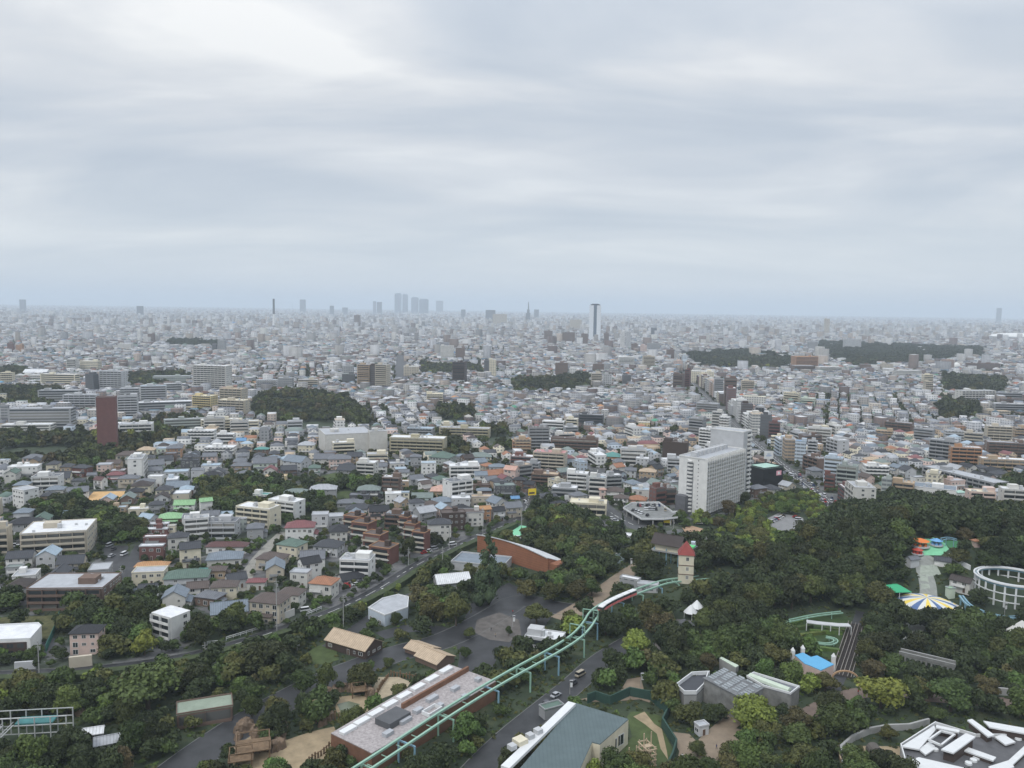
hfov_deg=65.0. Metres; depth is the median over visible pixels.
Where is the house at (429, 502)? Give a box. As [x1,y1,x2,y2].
[424,500,438,505]
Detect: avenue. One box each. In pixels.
[394,355,408,377]
[682,370,833,506]
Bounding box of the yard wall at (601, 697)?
[587,687,676,760]
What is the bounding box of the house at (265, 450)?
[254,447,269,455]
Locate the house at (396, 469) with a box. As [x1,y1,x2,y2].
[394,466,406,471]
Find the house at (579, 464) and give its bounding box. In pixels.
[572,458,587,470]
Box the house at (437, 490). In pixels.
[429,484,442,496]
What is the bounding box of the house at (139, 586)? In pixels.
[137,583,159,595]
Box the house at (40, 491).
[35,486,43,497]
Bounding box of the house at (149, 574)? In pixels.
[131,565,167,585]
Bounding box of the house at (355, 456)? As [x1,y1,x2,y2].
[347,452,362,463]
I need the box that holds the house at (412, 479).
[406,474,424,485]
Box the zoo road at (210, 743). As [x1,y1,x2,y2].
[156,595,598,767]
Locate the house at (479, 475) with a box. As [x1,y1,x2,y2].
[472,471,487,482]
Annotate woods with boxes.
[0,337,1023,477]
[0,456,1023,767]
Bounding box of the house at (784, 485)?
[778,480,796,489]
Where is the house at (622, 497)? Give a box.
[613,494,628,505]
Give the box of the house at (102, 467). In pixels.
[96,462,112,474]
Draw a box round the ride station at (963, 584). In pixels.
[948,573,974,594]
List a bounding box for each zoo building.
[176,693,232,729]
[501,701,627,767]
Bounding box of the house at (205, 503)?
[198,497,212,511]
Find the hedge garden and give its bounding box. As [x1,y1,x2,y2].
[789,612,850,658]
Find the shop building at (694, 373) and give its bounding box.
[691,370,713,381]
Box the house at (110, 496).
[100,492,117,501]
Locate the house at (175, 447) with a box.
[165,444,183,457]
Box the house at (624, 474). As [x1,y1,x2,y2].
[612,469,627,481]
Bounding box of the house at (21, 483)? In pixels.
[12,480,32,487]
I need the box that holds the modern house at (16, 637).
[0,622,41,656]
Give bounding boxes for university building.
[8,405,75,427]
[37,388,82,401]
[63,392,99,407]
[117,393,138,415]
[119,386,139,399]
[140,383,166,400]
[164,381,181,390]
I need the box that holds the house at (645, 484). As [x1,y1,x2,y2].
[633,482,649,486]
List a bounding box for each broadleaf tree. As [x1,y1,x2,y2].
[3,576,22,585]
[5,759,31,767]
[8,677,42,708]
[10,680,41,708]
[11,670,45,686]
[12,733,49,765]
[12,764,38,767]
[28,682,56,714]
[43,731,71,763]
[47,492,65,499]
[49,684,81,716]
[56,724,87,748]
[67,742,107,767]
[72,608,96,623]
[78,562,90,569]
[94,745,124,767]
[95,689,119,711]
[102,661,184,709]
[111,617,133,634]
[112,696,144,725]
[116,745,133,767]
[117,519,143,530]
[117,719,146,753]
[123,600,155,623]
[129,628,159,655]
[140,716,170,744]
[179,661,214,689]
[183,612,210,644]
[199,759,220,767]
[207,759,243,767]
[223,650,245,675]
[224,601,248,624]
[228,676,244,691]
[231,676,246,694]
[238,638,290,672]
[239,695,264,716]
[259,701,292,736]
[262,756,287,767]
[264,695,289,711]
[269,761,289,767]
[289,669,317,691]
[316,662,337,686]
[317,746,346,767]
[338,705,363,726]
[346,662,372,685]
[350,664,379,685]
[382,657,394,667]
[390,611,402,624]
[400,536,416,557]
[403,752,440,767]
[417,593,446,621]
[426,745,444,767]
[430,532,444,545]
[443,591,471,625]
[449,710,485,741]
[459,646,472,656]
[463,627,475,637]
[497,746,527,767]
[506,626,512,633]
[514,732,539,757]
[515,579,537,595]
[523,602,552,623]
[532,538,555,553]
[539,582,564,600]
[547,517,572,531]
[565,579,589,599]
[566,552,583,558]
[585,577,601,595]
[591,609,619,635]
[600,745,634,767]
[619,762,648,767]
[620,628,650,649]
[623,750,651,767]
[633,551,659,577]
[633,551,666,575]
[637,598,662,623]
[644,612,673,632]
[651,619,685,654]
[658,759,674,767]
[660,621,690,654]
[666,753,700,767]
[671,700,702,725]
[680,630,692,646]
[681,530,700,540]
[683,518,691,526]
[687,740,706,756]
[691,607,716,629]
[694,539,720,567]
[697,756,721,767]
[699,652,718,670]
[701,629,719,642]
[703,602,734,615]
[704,702,729,722]
[706,610,731,630]
[709,630,739,661]
[712,516,725,527]
[713,599,738,612]
[716,751,741,767]
[717,622,755,650]
[718,607,749,624]
[718,740,733,754]
[721,500,736,513]
[725,523,736,532]
[728,582,748,594]
[728,693,778,730]
[728,738,762,767]
[738,529,751,535]
[739,491,750,503]
[742,581,776,607]
[743,516,753,522]
[743,562,762,576]
[743,590,763,598]
[744,558,770,576]
[750,634,773,645]
[751,527,769,535]
[752,540,770,559]
[752,626,770,642]
[752,720,782,742]
[753,601,789,620]
[754,657,774,677]
[758,750,782,766]
[759,615,780,642]
[763,542,789,570]
[763,642,792,666]
[767,577,792,605]
[769,504,775,512]
[769,617,799,644]
[775,500,793,513]
[775,557,798,573]
[777,621,803,651]
[778,574,804,608]
[779,658,803,684]
[779,705,812,732]
[780,721,812,743]
[782,761,795,767]
[785,491,795,498]
[790,542,811,555]
[791,742,826,761]
[793,518,817,533]
[795,493,806,500]
[797,573,816,587]
[798,554,820,571]
[799,524,820,541]
[799,749,836,767]
[803,574,827,602]
[809,547,837,562]
[809,563,835,579]
[810,528,841,545]
[812,701,859,736]
[814,688,846,707]
[815,671,842,691]
[837,572,865,591]
[838,552,865,573]
[839,743,872,767]
[841,757,879,767]
[853,546,883,572]
[853,675,910,708]
[854,638,886,657]
[859,658,887,677]
[860,631,901,652]
[864,580,896,603]
[864,610,887,630]
[868,534,893,560]
[869,748,896,767]
[878,724,899,740]
[880,507,903,520]
[886,753,919,767]
[887,505,911,520]
[889,520,918,545]
[889,611,899,623]
[892,503,914,516]
[896,605,921,625]
[900,631,929,651]
[900,675,927,706]
[913,675,933,697]
[915,605,944,631]
[924,677,972,712]
[924,706,949,720]
[930,618,953,638]
[930,637,959,658]
[946,547,971,561]
[946,609,965,614]
[948,609,982,630]
[955,527,974,538]
[955,630,989,651]
[974,550,1001,565]
[974,674,1001,694]
[976,510,1002,535]
[976,536,998,546]
[981,618,999,638]
[982,505,1002,516]
[982,536,1013,556]
[982,635,1009,658]
[992,515,1009,536]
[999,541,1023,567]
[1000,629,1019,645]
[1005,686,1023,717]
[1009,626,1023,647]
[1009,654,1023,673]
[1011,514,1023,532]
[1014,604,1023,621]
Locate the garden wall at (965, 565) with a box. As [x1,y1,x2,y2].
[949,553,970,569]
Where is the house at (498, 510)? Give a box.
[491,506,505,520]
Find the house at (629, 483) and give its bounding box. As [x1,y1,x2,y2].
[623,479,640,490]
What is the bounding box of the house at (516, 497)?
[510,495,519,500]
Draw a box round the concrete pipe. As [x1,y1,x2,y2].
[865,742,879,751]
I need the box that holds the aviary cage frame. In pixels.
[0,707,73,737]
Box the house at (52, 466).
[45,460,61,471]
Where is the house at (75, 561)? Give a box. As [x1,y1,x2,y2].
[55,554,87,571]
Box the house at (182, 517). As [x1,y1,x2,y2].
[181,513,188,524]
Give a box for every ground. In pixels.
[0,304,1023,767]
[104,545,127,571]
[914,537,948,554]
[943,540,957,547]
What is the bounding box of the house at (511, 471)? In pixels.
[503,465,519,477]
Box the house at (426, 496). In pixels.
[411,492,432,500]
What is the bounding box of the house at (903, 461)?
[898,457,907,464]
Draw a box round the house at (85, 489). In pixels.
[66,485,89,497]
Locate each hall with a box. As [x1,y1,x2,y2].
[0,421,55,431]
[23,369,50,372]
[138,399,191,412]
[318,426,368,451]
[368,427,386,450]
[404,365,418,375]
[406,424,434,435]
[432,571,470,589]
[476,534,567,571]
[750,462,783,486]
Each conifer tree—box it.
[469,522,503,606]
[619,513,626,531]
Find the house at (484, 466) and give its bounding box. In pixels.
[480,462,491,470]
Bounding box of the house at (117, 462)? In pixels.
[106,459,123,467]
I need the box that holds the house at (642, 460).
[636,454,648,467]
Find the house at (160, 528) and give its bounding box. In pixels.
[147,523,168,534]
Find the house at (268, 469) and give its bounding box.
[263,464,280,474]
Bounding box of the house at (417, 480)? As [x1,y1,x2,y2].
[416,478,432,485]
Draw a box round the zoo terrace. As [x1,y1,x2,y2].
[677,671,709,704]
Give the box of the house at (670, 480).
[662,477,678,484]
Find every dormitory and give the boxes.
[201,416,232,430]
[230,418,258,427]
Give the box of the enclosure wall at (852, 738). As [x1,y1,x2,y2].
[840,718,929,760]
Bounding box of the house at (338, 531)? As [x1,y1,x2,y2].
[329,524,347,540]
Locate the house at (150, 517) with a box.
[139,512,159,521]
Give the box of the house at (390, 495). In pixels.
[385,488,400,504]
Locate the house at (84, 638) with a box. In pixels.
[67,624,106,654]
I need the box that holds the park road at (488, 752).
[460,635,626,767]
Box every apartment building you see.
[0,393,6,398]
[0,403,8,418]
[0,497,2,514]
[0,520,12,552]
[7,342,14,350]
[15,343,23,351]
[19,518,97,553]
[26,572,121,610]
[31,471,63,490]
[80,359,101,369]
[96,338,103,346]
[118,343,132,347]
[127,452,147,477]
[137,330,141,340]
[147,333,154,341]
[150,605,189,639]
[164,416,203,428]
[184,511,208,539]
[186,405,196,409]
[187,427,216,442]
[192,363,231,388]
[192,393,217,407]
[199,514,240,538]
[203,415,224,431]
[204,424,220,432]
[204,443,236,456]
[212,343,216,349]
[215,409,226,416]
[216,430,235,444]
[217,340,225,348]
[217,397,249,415]
[219,386,247,398]
[230,418,248,434]
[235,501,280,528]
[240,517,246,531]
[253,489,271,497]
[256,378,277,388]
[259,426,272,442]
[268,494,304,520]
[278,376,293,386]
[287,418,302,428]
[298,377,318,385]
[332,438,354,454]
[333,416,344,427]
[339,550,375,575]
[342,364,353,372]
[342,372,354,381]
[354,315,359,325]
[356,457,378,474]
[357,363,370,384]
[367,449,387,463]
[370,363,375,385]
[375,362,389,385]
[382,472,402,495]
[384,508,410,528]
[426,391,442,402]
[440,344,453,357]
[440,421,452,425]
[442,473,472,503]
[449,461,479,478]
[452,360,466,381]
[456,347,464,358]
[484,359,488,370]
[486,310,494,318]
[489,358,495,375]
[493,314,506,324]
[510,451,532,462]
[510,460,532,477]
[512,437,530,447]
[514,435,530,452]
[525,458,540,469]
[528,424,549,449]
[531,468,559,485]
[533,448,567,468]
[542,418,565,429]
[544,330,551,338]
[551,435,598,451]
[551,482,577,496]
[555,361,567,374]
[555,430,574,436]
[562,331,574,341]
[563,423,577,432]
[566,416,578,425]
[567,468,588,489]
[569,367,574,373]
[570,319,580,328]
[570,496,606,515]
[578,411,603,425]
[581,333,587,343]
[587,448,606,466]
[588,472,606,496]
[591,371,601,384]
[593,362,603,369]
[601,470,621,487]
[603,372,611,384]
[604,332,608,339]
[618,355,633,364]
[620,330,624,347]
[620,445,645,464]
[621,445,646,459]
[622,373,630,383]
[624,423,641,435]
[626,331,630,347]
[631,343,637,349]
[638,421,649,425]
[640,344,646,351]
[642,355,654,367]
[647,342,659,348]
[649,452,652,461]
[649,482,666,504]
[654,403,670,407]
[662,437,688,456]
[663,483,676,504]
[666,348,674,357]
[667,453,678,472]
[673,359,682,369]
[673,372,684,387]
[675,349,680,359]
[675,444,745,515]
[682,354,687,360]
[685,368,690,386]
[688,415,705,436]
[693,365,700,369]
[696,400,719,413]
[698,426,711,446]
[699,372,707,386]
[701,374,709,386]
[702,376,707,387]
[705,377,713,391]
[706,378,712,391]
[709,379,713,394]
[710,426,752,491]
[711,409,723,426]
[713,377,722,396]
[719,392,723,403]
[719,414,730,426]
[723,376,736,405]
[725,385,736,409]
[727,398,735,412]
[730,404,732,414]
[733,398,737,417]
[735,397,747,419]
[737,408,740,421]
[740,401,752,423]
[741,379,754,390]
[741,411,751,426]
[742,394,765,404]
[745,417,748,428]
[748,410,762,433]
[755,407,764,411]
[755,457,777,463]
[760,412,771,437]
[768,420,780,438]
[771,433,781,447]
[773,435,784,455]
[781,345,788,351]
[782,435,796,460]
[783,391,799,402]
[789,365,814,370]
[789,429,806,438]
[790,345,796,351]
[791,355,817,365]
[794,438,806,462]
[799,432,821,443]
[801,396,814,406]
[802,452,823,473]
[807,341,817,350]
[807,424,831,444]
[807,437,817,453]
[815,366,842,370]
[823,453,843,484]
[824,318,829,332]
[824,470,835,490]
[825,435,849,453]
[826,422,842,434]
[836,460,858,485]
[837,481,844,499]
[843,338,860,346]
[844,479,876,500]
[859,363,870,367]
[862,461,889,476]
[876,428,892,438]
[880,362,892,368]
[881,474,892,490]
[884,419,913,431]
[892,477,914,490]
[913,425,934,439]
[914,481,956,494]
[921,373,933,381]
[922,465,1008,488]
[923,380,933,389]
[925,469,942,482]
[928,437,960,458]
[943,428,963,441]
[948,443,982,463]
[954,425,964,429]
[963,429,983,441]
[965,486,996,500]
[977,454,1023,471]
[983,408,1010,415]
[984,423,1012,440]
[984,439,1023,457]
[991,401,1023,413]
[996,391,1023,398]
[997,483,1023,501]
[1000,397,1023,402]
[1012,425,1023,436]
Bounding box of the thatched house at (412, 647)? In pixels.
[403,639,440,654]
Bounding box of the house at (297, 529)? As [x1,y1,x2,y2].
[284,520,318,539]
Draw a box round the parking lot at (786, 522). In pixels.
[768,513,803,530]
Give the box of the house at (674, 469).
[670,466,678,472]
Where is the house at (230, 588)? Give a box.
[210,579,240,599]
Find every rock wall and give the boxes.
[64,708,85,716]
[233,716,287,753]
[318,710,333,727]
[324,682,354,692]
[364,684,375,697]
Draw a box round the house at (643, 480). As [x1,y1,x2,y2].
[636,477,648,482]
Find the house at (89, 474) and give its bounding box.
[86,472,97,478]
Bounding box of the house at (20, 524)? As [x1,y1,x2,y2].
[8,516,43,534]
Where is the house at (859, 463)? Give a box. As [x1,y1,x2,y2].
[848,460,862,471]
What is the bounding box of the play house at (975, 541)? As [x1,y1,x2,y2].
[969,538,979,547]
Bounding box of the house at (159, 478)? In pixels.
[147,474,163,486]
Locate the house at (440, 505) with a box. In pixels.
[435,501,451,517]
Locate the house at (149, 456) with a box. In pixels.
[147,454,155,459]
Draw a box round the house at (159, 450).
[156,447,165,454]
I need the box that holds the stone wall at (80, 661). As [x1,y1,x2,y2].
[69,654,92,667]
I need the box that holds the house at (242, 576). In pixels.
[224,571,247,587]
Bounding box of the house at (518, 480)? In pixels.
[512,476,527,490]
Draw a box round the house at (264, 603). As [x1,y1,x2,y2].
[248,592,291,623]
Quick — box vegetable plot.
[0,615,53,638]
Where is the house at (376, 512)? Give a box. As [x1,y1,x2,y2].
[368,504,389,519]
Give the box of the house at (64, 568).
[50,563,74,572]
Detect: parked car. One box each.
[120,550,127,555]
[300,606,310,611]
[550,691,561,697]
[569,678,577,685]
[575,669,585,677]
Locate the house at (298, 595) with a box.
[277,586,306,608]
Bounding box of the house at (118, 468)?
[109,466,127,473]
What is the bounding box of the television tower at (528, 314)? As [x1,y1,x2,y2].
[526,302,529,318]
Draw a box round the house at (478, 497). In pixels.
[471,491,493,506]
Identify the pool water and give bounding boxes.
[337,701,359,711]
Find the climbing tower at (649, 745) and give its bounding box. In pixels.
[629,731,656,766]
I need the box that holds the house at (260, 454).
[253,452,264,456]
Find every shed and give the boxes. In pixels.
[82,725,105,739]
[93,732,120,748]
[904,555,920,567]
[934,555,951,566]
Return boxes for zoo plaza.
[455,583,550,667]
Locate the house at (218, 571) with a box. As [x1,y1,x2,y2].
[208,565,230,578]
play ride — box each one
[911,538,929,548]
[911,548,923,555]
[929,538,942,546]
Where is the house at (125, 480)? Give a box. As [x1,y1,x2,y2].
[118,474,140,487]
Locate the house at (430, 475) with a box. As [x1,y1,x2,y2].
[424,472,438,479]
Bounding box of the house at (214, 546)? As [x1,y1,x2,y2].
[205,541,249,553]
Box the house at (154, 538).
[143,534,167,546]
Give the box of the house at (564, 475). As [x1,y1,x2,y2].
[561,472,566,478]
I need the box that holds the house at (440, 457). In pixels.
[428,451,455,466]
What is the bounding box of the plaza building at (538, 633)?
[524,624,565,647]
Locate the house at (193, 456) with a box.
[183,454,200,457]
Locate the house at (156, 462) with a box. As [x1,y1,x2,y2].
[148,459,164,468]
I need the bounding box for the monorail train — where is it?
[598,589,636,610]
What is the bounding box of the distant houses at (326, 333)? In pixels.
[0,304,1023,520]
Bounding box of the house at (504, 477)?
[497,473,512,481]
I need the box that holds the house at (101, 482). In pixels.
[93,476,107,489]
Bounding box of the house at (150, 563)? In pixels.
[134,561,171,567]
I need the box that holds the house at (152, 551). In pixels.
[139,543,165,560]
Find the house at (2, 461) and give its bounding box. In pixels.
[0,459,6,464]
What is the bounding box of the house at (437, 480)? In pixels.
[432,475,446,486]
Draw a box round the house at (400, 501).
[393,495,408,510]
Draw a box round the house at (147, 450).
[136,446,156,454]
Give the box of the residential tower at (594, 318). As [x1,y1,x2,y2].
[589,304,600,339]
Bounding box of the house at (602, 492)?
[598,488,606,497]
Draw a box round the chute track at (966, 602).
[959,595,1015,618]
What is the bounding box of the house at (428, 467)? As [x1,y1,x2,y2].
[421,461,435,474]
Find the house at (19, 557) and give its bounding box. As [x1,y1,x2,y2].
[4,549,37,567]
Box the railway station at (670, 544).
[651,532,695,566]
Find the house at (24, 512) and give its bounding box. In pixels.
[12,507,34,517]
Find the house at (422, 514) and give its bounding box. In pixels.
[412,504,436,522]
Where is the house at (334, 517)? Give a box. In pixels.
[329,512,343,525]
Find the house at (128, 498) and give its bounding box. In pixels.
[120,491,136,507]
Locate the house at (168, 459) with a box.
[158,455,173,465]
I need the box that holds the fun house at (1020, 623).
[1006,620,1023,631]
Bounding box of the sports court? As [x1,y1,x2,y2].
[513,525,526,534]
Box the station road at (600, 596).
[551,564,635,619]
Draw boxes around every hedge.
[0,522,517,681]
[789,620,803,624]
[797,624,813,629]
[800,631,825,635]
[809,629,842,634]
[820,646,839,652]
[825,627,844,632]
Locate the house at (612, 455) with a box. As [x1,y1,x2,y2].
[605,452,620,461]
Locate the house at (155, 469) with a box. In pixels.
[148,466,163,473]
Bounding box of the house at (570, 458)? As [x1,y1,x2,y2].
[567,455,574,466]
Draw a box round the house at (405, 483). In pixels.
[402,480,408,490]
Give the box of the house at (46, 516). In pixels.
[36,511,53,520]
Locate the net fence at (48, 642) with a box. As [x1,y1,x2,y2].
[45,612,59,651]
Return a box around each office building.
[66,358,78,368]
[85,372,98,388]
[99,369,127,389]
[119,420,153,432]
[389,433,446,453]
[439,424,490,437]
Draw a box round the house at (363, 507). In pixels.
[345,503,369,511]
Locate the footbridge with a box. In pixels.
[899,648,955,669]
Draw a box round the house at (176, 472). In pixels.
[163,468,189,478]
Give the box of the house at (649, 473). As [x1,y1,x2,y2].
[638,468,656,478]
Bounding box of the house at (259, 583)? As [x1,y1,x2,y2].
[245,577,267,589]
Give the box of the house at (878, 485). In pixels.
[873,481,881,490]
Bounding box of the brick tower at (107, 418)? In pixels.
[96,396,118,446]
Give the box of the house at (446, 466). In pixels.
[443,461,454,471]
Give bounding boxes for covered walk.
[719,657,738,673]
[806,620,851,634]
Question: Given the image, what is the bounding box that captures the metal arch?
[940,537,956,546]
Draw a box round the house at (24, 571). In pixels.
[11,566,40,580]
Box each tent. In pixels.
[684,605,696,615]
[692,600,702,609]
[886,584,910,597]
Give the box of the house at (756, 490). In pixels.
[749,484,767,497]
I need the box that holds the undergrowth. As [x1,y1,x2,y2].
[0,527,1023,767]
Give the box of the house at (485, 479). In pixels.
[482,475,496,482]
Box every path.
[582,677,653,703]
[633,712,667,758]
[673,727,740,760]
[699,715,740,743]
[803,687,1011,717]
[903,552,936,638]
[920,557,940,588]
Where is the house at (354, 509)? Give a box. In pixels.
[348,507,363,512]
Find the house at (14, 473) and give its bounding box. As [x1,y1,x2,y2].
[4,467,21,483]
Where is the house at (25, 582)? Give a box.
[6,577,37,592]
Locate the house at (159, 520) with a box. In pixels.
[147,518,169,526]
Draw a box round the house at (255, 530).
[246,522,267,538]
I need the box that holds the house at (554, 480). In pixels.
[547,476,565,488]
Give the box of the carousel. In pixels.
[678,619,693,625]
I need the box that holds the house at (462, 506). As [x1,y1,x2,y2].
[451,504,471,507]
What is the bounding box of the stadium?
[989,333,1023,337]
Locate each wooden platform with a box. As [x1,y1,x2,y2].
[228,744,252,766]
[235,729,270,757]
[350,681,366,698]
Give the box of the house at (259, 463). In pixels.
[253,456,277,470]
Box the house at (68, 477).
[53,471,72,484]
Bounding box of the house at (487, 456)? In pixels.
[470,452,491,460]
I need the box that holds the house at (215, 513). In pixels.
[201,510,220,516]
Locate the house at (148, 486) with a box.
[129,480,154,493]
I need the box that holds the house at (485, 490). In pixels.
[476,487,491,493]
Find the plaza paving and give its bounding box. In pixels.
[475,612,520,641]
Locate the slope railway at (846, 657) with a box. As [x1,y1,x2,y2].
[834,621,863,677]
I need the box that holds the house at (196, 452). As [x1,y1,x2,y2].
[190,450,201,457]
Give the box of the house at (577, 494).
[568,491,587,500]
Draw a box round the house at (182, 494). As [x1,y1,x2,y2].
[173,489,191,499]
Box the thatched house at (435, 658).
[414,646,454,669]
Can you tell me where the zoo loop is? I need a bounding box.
[375,625,474,671]
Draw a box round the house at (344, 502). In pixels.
[336,498,365,506]
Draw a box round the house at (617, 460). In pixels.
[612,458,625,463]
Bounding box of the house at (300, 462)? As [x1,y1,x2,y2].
[282,454,311,472]
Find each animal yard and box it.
[237,727,334,767]
[335,694,367,712]
[373,677,409,697]
[863,746,899,755]
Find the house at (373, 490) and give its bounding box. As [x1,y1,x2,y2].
[356,484,382,498]
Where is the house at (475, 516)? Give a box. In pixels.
[458,505,483,525]
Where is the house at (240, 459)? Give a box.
[233,457,246,463]
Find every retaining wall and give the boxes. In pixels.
[14,660,35,669]
[285,608,294,617]
[998,687,1008,695]
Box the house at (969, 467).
[958,462,977,471]
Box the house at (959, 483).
[943,476,965,490]
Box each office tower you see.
[19,299,25,310]
[137,306,143,315]
[300,299,305,312]
[330,306,333,314]
[342,307,347,314]
[373,301,375,313]
[377,302,381,314]
[395,293,401,312]
[402,294,407,312]
[411,297,418,313]
[419,299,428,313]
[436,301,442,311]
[461,309,464,317]
[534,309,538,317]
[651,327,656,333]
[996,308,1001,321]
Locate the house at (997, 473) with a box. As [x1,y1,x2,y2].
[986,470,1005,477]
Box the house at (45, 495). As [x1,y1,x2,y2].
[40,491,57,499]
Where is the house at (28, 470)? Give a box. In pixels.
[7,462,41,478]
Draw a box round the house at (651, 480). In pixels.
[646,477,663,485]
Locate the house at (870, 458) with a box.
[862,456,878,461]
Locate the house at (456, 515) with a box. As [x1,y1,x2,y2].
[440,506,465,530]
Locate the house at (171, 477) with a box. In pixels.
[166,474,180,480]
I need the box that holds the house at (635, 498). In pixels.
[628,495,647,502]
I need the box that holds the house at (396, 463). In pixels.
[389,459,404,472]
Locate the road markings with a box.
[236,499,528,643]
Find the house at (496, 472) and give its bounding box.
[481,468,503,475]
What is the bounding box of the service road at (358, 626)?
[322,592,411,646]
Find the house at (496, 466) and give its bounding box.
[488,463,504,469]
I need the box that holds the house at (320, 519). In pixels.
[311,511,328,531]
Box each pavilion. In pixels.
[368,594,408,625]
[451,551,511,570]
[620,574,640,588]
[637,580,658,592]
[746,672,799,708]
[790,645,835,675]
[900,719,1023,767]
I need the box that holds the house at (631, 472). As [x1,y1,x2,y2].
[625,467,636,477]
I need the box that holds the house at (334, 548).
[312,538,345,557]
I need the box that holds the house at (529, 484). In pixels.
[523,480,536,492]
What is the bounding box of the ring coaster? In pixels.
[973,566,1023,609]
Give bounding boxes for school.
[0,371,14,381]
[16,373,39,378]
[40,372,79,383]
[152,374,190,382]
[893,369,921,375]
[954,388,995,399]
[965,362,999,369]
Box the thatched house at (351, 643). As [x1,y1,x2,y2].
[324,627,383,659]
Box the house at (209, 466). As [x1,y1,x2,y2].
[201,461,221,471]
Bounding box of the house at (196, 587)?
[186,580,210,594]
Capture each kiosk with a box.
[694,719,709,736]
[945,586,955,598]
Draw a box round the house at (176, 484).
[165,480,191,490]
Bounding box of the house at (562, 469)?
[554,467,567,477]
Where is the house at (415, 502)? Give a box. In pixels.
[408,498,424,514]
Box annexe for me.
[538,699,564,719]
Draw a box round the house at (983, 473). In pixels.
[970,470,995,477]
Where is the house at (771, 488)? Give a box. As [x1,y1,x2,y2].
[764,484,781,493]
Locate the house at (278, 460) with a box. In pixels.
[267,454,280,465]
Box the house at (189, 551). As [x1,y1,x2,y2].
[178,540,201,567]
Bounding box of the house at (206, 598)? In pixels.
[193,590,226,606]
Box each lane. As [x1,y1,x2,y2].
[124,545,138,579]
[239,532,284,590]
[826,610,865,690]
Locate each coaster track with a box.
[786,611,842,622]
[817,636,837,645]
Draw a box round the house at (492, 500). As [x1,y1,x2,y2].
[485,495,507,506]
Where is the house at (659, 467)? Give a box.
[648,463,663,475]
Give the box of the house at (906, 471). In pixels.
[898,465,917,477]
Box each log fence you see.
[308,741,330,758]
[315,710,339,723]
[375,673,388,692]
[390,670,415,678]
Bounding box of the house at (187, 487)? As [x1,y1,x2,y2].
[179,485,195,494]
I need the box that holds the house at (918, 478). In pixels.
[910,475,924,481]
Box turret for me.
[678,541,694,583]
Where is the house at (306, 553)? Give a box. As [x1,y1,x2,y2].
[299,549,325,569]
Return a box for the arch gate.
[831,670,859,686]
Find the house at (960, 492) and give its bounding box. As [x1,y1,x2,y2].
[956,490,964,496]
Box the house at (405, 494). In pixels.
[401,491,409,499]
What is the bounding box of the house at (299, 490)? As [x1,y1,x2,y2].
[283,488,307,493]
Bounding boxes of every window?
[22,532,83,538]
[22,538,84,544]
[23,544,84,549]
[29,590,98,594]
[29,597,98,601]
[29,604,67,608]
[33,478,57,480]
[33,482,57,484]
[72,642,77,647]
[73,649,78,654]
[120,425,150,427]
[120,428,150,430]
[153,615,167,622]
[153,622,167,629]
[153,629,167,636]
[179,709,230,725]
[185,519,207,522]
[185,525,207,528]
[185,530,207,532]
[204,419,222,420]
[204,422,222,423]
[207,524,233,526]
[207,529,233,531]
[209,534,232,536]
[217,435,232,436]
[231,429,246,430]
[237,508,266,512]
[237,513,266,518]
[247,519,266,523]
[273,501,292,505]
[334,443,353,445]
[334,447,353,448]
[341,562,367,565]
[341,568,367,571]
[353,525,366,528]
[365,536,377,540]
[368,455,386,457]
[371,548,386,552]
[375,554,386,558]
[383,478,397,480]
[383,483,397,485]
[391,438,441,440]
[391,442,441,444]
[391,445,441,447]
[391,448,441,450]
[441,429,487,430]
[441,431,487,433]
[451,467,478,469]
[451,471,473,473]
[452,481,471,485]
[452,486,471,490]
[452,490,471,494]
[515,440,530,441]
[531,438,547,439]
[531,441,547,442]
[532,475,556,476]
[534,453,562,455]
[534,456,562,458]
[538,460,562,462]
[552,439,595,441]
[552,442,595,444]
[553,489,575,491]
[555,445,595,447]
[568,474,585,476]
[568,478,585,480]
[574,504,604,508]
[590,479,604,481]
[590,483,604,486]
[592,511,604,513]
[618,733,623,746]
[808,429,829,431]
[837,470,855,473]
[837,475,855,478]
[838,466,855,469]
[867,471,887,472]
[885,425,909,428]
[886,422,910,425]
[893,483,912,486]
[924,468,990,485]
[924,472,981,487]
[930,440,953,444]
[930,444,948,447]
[930,447,947,450]
[930,451,947,454]
[952,452,980,454]
[952,455,977,457]
[952,459,977,461]
[953,448,980,450]
[963,391,994,392]
[971,493,994,496]
[984,460,1023,462]
[984,463,1023,466]
[989,443,1023,445]
[989,446,1023,448]
[989,449,1023,451]
[996,404,1023,405]
[1004,490,1023,493]
[1004,495,1023,498]
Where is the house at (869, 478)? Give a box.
[858,472,875,484]
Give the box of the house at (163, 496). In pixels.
[153,491,171,504]
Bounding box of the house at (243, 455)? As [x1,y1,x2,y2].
[237,453,248,461]
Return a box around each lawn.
[305,643,338,663]
[323,472,336,478]
[337,491,351,498]
[620,712,672,767]
[625,529,636,532]
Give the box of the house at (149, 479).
[135,478,155,487]
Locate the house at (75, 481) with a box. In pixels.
[71,478,85,485]
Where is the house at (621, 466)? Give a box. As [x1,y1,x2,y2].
[609,462,625,471]
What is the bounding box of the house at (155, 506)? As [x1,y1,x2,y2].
[147,500,167,513]
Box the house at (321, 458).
[313,453,334,465]
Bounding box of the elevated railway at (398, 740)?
[351,576,708,767]
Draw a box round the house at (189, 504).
[173,499,196,510]
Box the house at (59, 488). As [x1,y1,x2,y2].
[44,485,66,493]
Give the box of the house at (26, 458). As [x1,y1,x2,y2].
[21,454,44,462]
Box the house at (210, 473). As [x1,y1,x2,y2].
[203,471,222,476]
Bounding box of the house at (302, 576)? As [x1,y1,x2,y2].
[289,567,311,587]
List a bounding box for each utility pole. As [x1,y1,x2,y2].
[36,641,40,672]
[275,579,278,630]
[342,595,345,626]
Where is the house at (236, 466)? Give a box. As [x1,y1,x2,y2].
[231,462,252,472]
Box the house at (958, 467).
[947,463,965,470]

